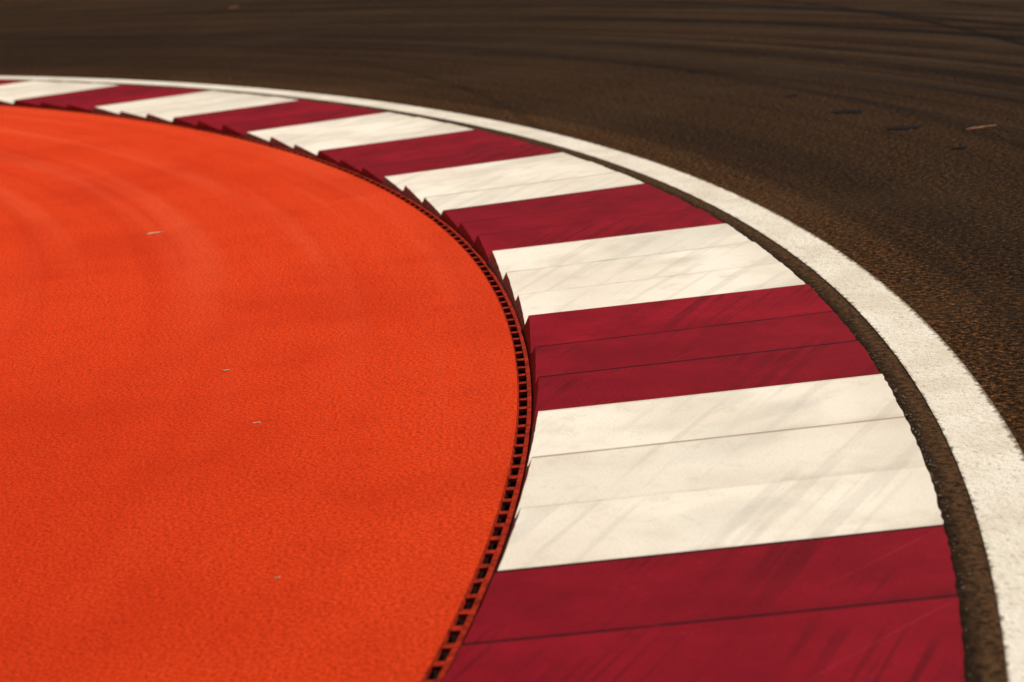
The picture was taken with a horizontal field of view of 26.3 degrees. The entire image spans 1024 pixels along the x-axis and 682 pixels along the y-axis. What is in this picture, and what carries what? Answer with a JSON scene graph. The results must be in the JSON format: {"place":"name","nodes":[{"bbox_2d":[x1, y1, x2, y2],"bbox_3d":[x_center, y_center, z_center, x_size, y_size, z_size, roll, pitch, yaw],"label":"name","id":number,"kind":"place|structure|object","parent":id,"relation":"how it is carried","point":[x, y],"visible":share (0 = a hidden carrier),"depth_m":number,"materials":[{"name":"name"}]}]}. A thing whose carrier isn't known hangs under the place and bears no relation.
{"place":"outdoors","nodes":[
{"label":"outdoors","id":0,"kind":"place"},
{"bbox_2d":[0,106,517,681],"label":"runoff pavement","id":1,"kind":"structure","parent":0,"point":[170,510],"depth_m":8.07,"materials":[{"name":"asphalt"}]},
{"bbox_2d":[0,104,48,108],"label":"drain section","id":2,"kind":"object","parent":1,"relation":"in","point":[24,106],"visible":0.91,"depth_m":19.36,"materials":[{"name":"orange metal"}]},
{"bbox_2d":[48,108,127,117],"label":"drain section","id":3,"kind":"object","parent":1,"relation":"in","point":[89,113],"visible":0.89,"depth_m":18.42,"materials":[{"name":"orange metal"}]},
{"bbox_2d":[126,117,203,130],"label":"drain section","id":4,"kind":"object","parent":1,"relation":"in","point":[167,124],"visible":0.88,"depth_m":17.23,"materials":[{"name":"orange metal"}]},
{"bbox_2d":[203,130,277,148],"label":"drain section","id":5,"kind":"object","parent":1,"relation":"in","point":[249,140],"visible":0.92,"depth_m":15.95,"materials":[{"name":"orange metal"}]},
{"bbox_2d":[272,147,345,171],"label":"drain section","id":6,"kind":"object","parent":1,"relation":"in","point":[315,159],"visible":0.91,"depth_m":14.63,"materials":[{"name":"orange metal"}]},
{"bbox_2d":[341,169,410,202],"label":"drain section","id":7,"kind":"object","parent":1,"relation":"in","point":[388,190],"visible":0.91,"depth_m":13.22,"materials":[{"name":"orange metal"}]},
{"bbox_2d":[402,200,465,248],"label":"drain section","id":8,"kind":"object","parent":1,"relation":"in","point":[452,233],"visible":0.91,"depth_m":11.81,"materials":[{"name":"orange metal"}]},
{"bbox_2d":[421,665,449,681],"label":"drain section","id":9,"kind":"object","parent":1,"relation":"in","point":[441,675],"visible":0.91,"depth_m":5.41,"materials":[{"name":"red concrete"}]},
{"bbox_2d":[431,489,519,679],"bbox_3d":[-0.079,0.665,6.181,0.067,0.060,1.474,-3,13,8],"label":"drain section","id":10,"kind":"object","parent":1,"relation":"in","point":[461,624],"visible":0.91,"depth_m":6.05,"materials":[{"name":"orange metal"}]},
{"bbox_2d":[456,240,507,306],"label":"drain section","id":11,"kind":"object","parent":1,"relation":"in","point":[488,273],"visible":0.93,"depth_m":10.39,"materials":[{"name":"orange metal"}]},
{"bbox_2d":[497,296,530,389],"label":"drain section","id":12,"kind":"object","parent":1,"relation":"in","point":[520,352],"visible":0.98,"depth_m":8.93,"materials":[{"name":"orange metal"}]},
{"bbox_2d":[504,375,531,507],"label":"drain section","id":13,"kind":"object","parent":1,"relation":"in","point":[517,468],"visible":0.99,"depth_m":7.49,"materials":[{"name":"orange metal"}]},
{"bbox_2d":[421,354,531,680],"bbox_3d":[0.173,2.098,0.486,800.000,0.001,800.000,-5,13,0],"label":"ground","id":14,"kind":"structure","parent":0,"point":[490,532],"depth_m":6.94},
{"bbox_2d":[0,0,1023,681],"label":"racetrack road","id":15,"kind":"structure","parent":0,"point":[626,76],"depth_m":16.44,"materials":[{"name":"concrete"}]},
{"bbox_2d":[0,80,25,84],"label":"rumble strip section","id":16,"kind":"object","parent":15,"relation":"on","point":[3,82],"visible":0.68,"depth_m":21.63,"materials":[{"name":"paint"}]},
{"bbox_2d":[0,81,115,104],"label":"rumble strip section","id":17,"kind":"object","parent":15,"relation":"on","point":[10,93],"visible":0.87,"depth_m":20.53,"materials":[{"name":"white paint"}]},
{"bbox_2d":[13,84,205,112],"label":"rumble strip section","id":18,"kind":"object","parent":15,"relation":"on","point":[88,100],"visible":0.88,"depth_m":19.41,"materials":[{"name":"paint"}]},
{"bbox_2d":[92,90,295,123],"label":"rumble strip section","id":19,"kind":"object","parent":15,"relation":"on","point":[168,109],"visible":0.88,"depth_m":18.23,"materials":[{"name":"white paint"}]},
{"bbox_2d":[171,100,384,137],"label":"rumble strip section","id":20,"kind":"object","parent":15,"relation":"on","point":[240,122],"visible":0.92,"depth_m":16.90,"materials":[{"name":"paint"}]},
{"bbox_2d":[244,112,473,157],"bbox_3d":[-1.119,-1.448,15.698,1.288,0.166,1.736,-11,14,-24],"label":"rumble strip section","id":21,"kind":"object","parent":15,"relation":"on","point":[311,139],"visible":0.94,"depth_m":15.62,"materials":[{"name":"white paint"}]},
{"bbox_2d":[316,129,560,183],"bbox_3d":[-0.509,-1.178,14.324,1.284,0.162,1.735,-9,14,-19],"label":"rumble strip section","id":22,"kind":"object","parent":15,"relation":"on","point":[378,162],"visible":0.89,"depth_m":14.26,"materials":[{"name":"paint"}]},
{"bbox_2d":[0,76,1023,681],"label":"road edge line","id":23,"kind":"object","parent":15,"relation":"on","point":[984,446],"visible":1,"depth_m":8.04,"materials":[{"name":"white paint"}]},
{"bbox_2d":[382,152,642,217],"bbox_3d":[-0.025,-0.895,12.926,1.283,0.164,1.732,-8,13,-15],"label":"rumble strip section","id":24,"kind":"object","parent":15,"relation":"on","point":[437,192],"visible":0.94,"depth_m":12.84,"materials":[{"name":"white paint"}]},
{"bbox_2d":[7,32,1017,332],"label":"rubber crumbs","id":25,"kind":"object","parent":15,"relation":"on","point":[469,88],"visible":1,"depth_m":17.14,"materials":[{"name":"black rubber"}]},
{"bbox_2d":[440,183,723,262],"bbox_3d":[0.331,-0.601,11.516,1.286,0.172,1.722,-7,13,-10],"label":"rumble strip section","id":26,"kind":"object","parent":15,"relation":"on","point":[484,231],"visible":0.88,"depth_m":11.46,"materials":[{"name":"paint"}]},
{"bbox_2d":[239,93,973,675],"bbox_3d":[-1.043,-0.650,12.057,3.775,0.008,22.554,-8,13,-12],"label":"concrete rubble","id":27,"kind":"object","parent":15,"relation":"on","point":[921,449],"visible":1,"depth_m":6.88,"materials":[{"name":"grey concrete"}]},
{"bbox_2d":[487,223,804,330],"bbox_3d":[0.575,-0.283,10.053,1.282,0.172,1.844,-6,13,-5],"label":"rumble strip section","id":28,"kind":"object","parent":15,"relation":"on","point":[644,267],"visible":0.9,"depth_m":9.99,"materials":[{"name":"white paint"}]},
{"bbox_2d":[522,284,879,427],"bbox_3d":[0.689,0.061,8.528,1.281,0.174,1.876,-5,13,0],"label":"rumble strip section","id":29,"kind":"object","parent":15,"relation":"on","point":[700,345],"visible":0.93,"depth_m":8.45,"materials":[{"name":"paint"}]},
{"bbox_2d":[443,524,964,681],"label":"rumble strip section","id":30,"kind":"object","parent":15,"relation":"on","point":[879,606],"visible":1,"depth_m":5.60,"materials":[{"name":"paint"}]},
{"bbox_2d":[493,374,943,576],"bbox_3d":[0.634,0.434,6.953,1.433,0.167,1.875,-5,13,0],"label":"rumble strip section","id":31,"kind":"object","parent":15,"relation":"on","point":[794,461],"visible":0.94,"depth_m":6.80,"materials":[{"name":"white paint"}]},
{"bbox_2d":[831,109,862,113],"bbox_3d":[2.253,-1.543,14.735,0.222,0.012,0.180,7,17,41],"label":"rubber scrap","id":32,"kind":"object","parent":15,"relation":"on","point":[848,111],"visible":1,"depth_m":14.70,"materials":[{"name":"black rubber"}]},
{"bbox_2d":[888,125,921,129],"bbox_3d":[2.470,-1.344,13.796,0.209,0.011,0.182,-9,14,-18],"label":"rubber scrap","id":33,"kind":"object","parent":15,"relation":"on","point":[902,127],"visible":1,"depth_m":13.77,"materials":[{"name":"black rubber"}]},
{"bbox_2d":[952,146,966,148],"bbox_3d":[2.620,-1.129,12.815,0.093,0.012,0.075,-5,13,0],"label":"rubber scrap","id":34,"kind":"object","parent":15,"relation":"on","point":[963,147],"visible":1,"depth_m":12.80,"materials":[{"name":"black rubber"}]},
{"bbox_2d":[968,124,996,128],"bbox_3d":[2.903,-1.324,13.561,0.224,0.008,0.033,-9,14,-20],"label":"dry strip","id":35,"kind":"object","parent":15,"relation":"on","point":[981,126],"visible":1,"depth_m":13.55,"materials":[{"name":"brown"}]}
]}

